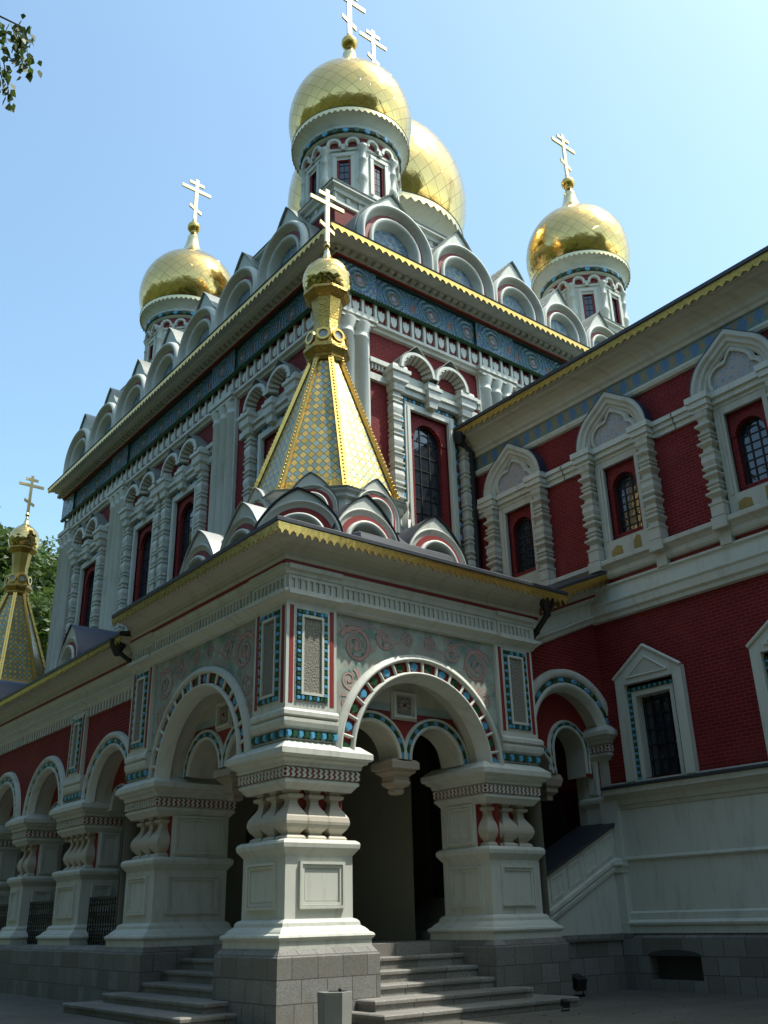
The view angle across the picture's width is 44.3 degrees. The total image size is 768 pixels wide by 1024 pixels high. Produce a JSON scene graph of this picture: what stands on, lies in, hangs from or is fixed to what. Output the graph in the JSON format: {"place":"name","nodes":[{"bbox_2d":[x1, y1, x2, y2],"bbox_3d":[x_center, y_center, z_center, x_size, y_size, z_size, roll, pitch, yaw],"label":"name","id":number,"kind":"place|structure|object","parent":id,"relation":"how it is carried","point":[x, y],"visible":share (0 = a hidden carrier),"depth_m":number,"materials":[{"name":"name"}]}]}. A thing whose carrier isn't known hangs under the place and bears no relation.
{"place":"outdoors","nodes":[
{"label":"outdoors","id":0,"kind":"place"},
{"bbox_2d":[0,990,767,1023],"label":"paving","id":1,"kind":"structure","parent":0,"point":[681,1007],"depth_m":17.10,"materials":[{"name":"grey stone"}]},
{"bbox_2d":[62,958,236,1023],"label":"stone steps","id":2,"kind":"structure","parent":1,"relation":"on","point":[182,994],"depth_m":17.54,"materials":[{"name":"stone"}]},
{"bbox_2d":[317,988,351,1023],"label":"trash bin","id":3,"kind":"object","parent":1,"relation":"on","point":[334,1006],"visible":1,"depth_m":14.25,"materials":[{"name":"metal"}]},
{"bbox_2d":[0,0,767,1023],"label":"church","id":4,"kind":"structure","parent":1,"relation":"on","point":[410,594],"depth_m":23.06,"materials":[{"name":"stone"}]},
{"bbox_2d":[0,904,8,928],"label":"railing","id":5,"kind":"object","parent":4,"relation":"on","point":[3,910],"visible":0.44,"depth_m":28.04,"materials":[{"name":"metal"}]},
{"bbox_2d":[27,900,54,943],"bbox_3d":[-9.255,11.131,25.565,0.040,1.070,2.324,16,-29,-35],"label":"railing","id":6,"kind":"object","parent":4,"relation":"on","point":[35,908],"visible":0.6,"depth_m":25.82,"materials":[{"name":"metal"}]},
{"bbox_2d":[64,512,108,636],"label":"window","id":7,"kind":"structure","parent":4,"relation":"in","point":[89,544],"depth_m":41.29,"materials":[{"name":"stone"}]},
{"bbox_2d":[87,895,116,944],"bbox_3d":[-6.469,9.664,22.316,0.040,1.070,2.774,16,-29,-35],"label":"railing","id":8,"kind":"object","parent":4,"relation":"on","point":[106,904],"visible":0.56,"depth_m":22.74,"materials":[{"name":"metal"}]},
{"bbox_2d":[115,466,162,631],"bbox_3d":[-9.451,1.881,36.672,0.790,7.397,4.650,16,-29,-35],"label":"window","id":9,"kind":"structure","parent":4,"relation":"in","point":[142,505],"depth_m":37.29,"materials":[{"name":"stone"}]},
{"bbox_2d":[154,433,212,588],"bbox_3d":[-7.333,0.765,34.202,0.790,7.397,4.650,16,-29,-35],"label":"window","id":10,"kind":"structure","parent":4,"relation":"in","point":[184,471],"depth_m":34.81,"materials":[{"name":"stone"}]},
{"bbox_2d":[236,359,304,502],"bbox_3d":[-3.497,-1.256,29.728,0.790,7.397,4.650,16,-29,-35],"label":"window","id":11,"kind":"structure","parent":4,"relation":"in","point":[266,404],"depth_m":30.74,"materials":[{"name":"stone"}]},
{"bbox_2d":[370,346,480,566],"bbox_3d":[1.472,-1.618,29.167,4.650,7.397,0.790,16,-29,-35],"label":"window","id":12,"kind":"structure","parent":4,"relation":"in","point":[418,457],"depth_m":29.44,"materials":[{"name":"stone"}]},
{"bbox_2d":[477,443,565,583],"bbox_3d":[3.984,0.091,28.007,0.740,4.730,3.800,16,-29,-35],"label":"window","id":13,"kind":"structure","parent":4,"relation":"in","point":[519,485],"depth_m":28.02,"materials":[{"name":"stone"}]},
{"bbox_2d":[561,391,676,562],"bbox_3d":[6.306,-1.132,25.300,0.740,4.730,3.800,16,-29,-35],"label":"window","id":14,"kind":"structure","parent":4,"relation":"in","point":[634,487],"depth_m":25.27,"materials":[{"name":"stone"}]},
{"bbox_2d":[612,643,699,782],"bbox_3d":[6.596,4.786,22.807,0.559,3.219,2.053,16,-29,-35],"label":"window","id":15,"kind":"structure","parent":4,"relation":"in","point":[657,732],"depth_m":22.83,"materials":[{"name":"white stone"}]},
{"bbox_2d":[670,328,767,517],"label":"window","id":16,"kind":"structure","parent":4,"relation":"in","point":[740,380],"depth_m":22.77,"materials":[{"name":"stone"}]},
{"bbox_2d":[745,620,767,753],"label":"window","id":17,"kind":"structure","parent":4,"relation":"in","point":[758,644],"depth_m":20.69,"materials":[{"name":"white stone"}]},
{"bbox_2d":[351,953,579,1023],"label":"stone steps","id":18,"kind":"structure","parent":1,"relation":"on","point":[424,988],"depth_m":17.03,"materials":[{"name":"stone"}]},
{"bbox_2d":[560,998,569,1011],"bbox_3d":[3.256,8.848,16.910,0.180,0.198,0.126,16,-29,-35],"label":"floodlight","id":19,"kind":"object","parent":1,"relation":"on","point":[565,1003],"visible":1,"depth_m":16.89,"materials":[{"name":"metal"}]},
{"bbox_2d":[572,973,586,996],"bbox_3d":[4.051,9.892,19.681,0.400,0.440,0.280,16,-29,-35],"label":"floodlight","id":20,"kind":"object","parent":1,"relation":"on","point":[579,982],"visible":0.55,"depth_m":19.62,"materials":[{"name":"metal"}]},
{"bbox_2d":[461,994,753,1023],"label":"fallen leaves","id":21,"kind":"object","parent":1,"relation":"on","point":[606,1009],"visible":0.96,"depth_m":16.18,"materials":[{"name":"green plant"}]},
{"bbox_2d":[0,0,767,554],"label":"sky","id":22,"kind":"structure","parent":0,"point":[661,106],"materials":[{"name":"blue"}]},
{"label":"ground","id":23,"kind":"structure","parent":0,"visible":0},
{"bbox_2d":[0,13,42,112],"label":"birch tree","id":24,"kind":"object","parent":23,"relation":"on","point":[22,41],"visible":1,"depth_m":6.98,"materials":[{"name":"green plant"}]},
{"bbox_2d":[0,522,58,661],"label":"broadleaf tree","id":25,"kind":"object","parent":23,"relation":"on","point":[41,607],"visible":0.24,"depth_m":60.30,"materials":[{"name":"green plant"}]},
{"bbox_2d":[32,535,59,654],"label":"broadleaf tree","id":26,"kind":"object","parent":23,"relation":"on","point":[44,542],"visible":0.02,"depth_m":70.36,"materials":[{"name":"green plant"}]}
]}

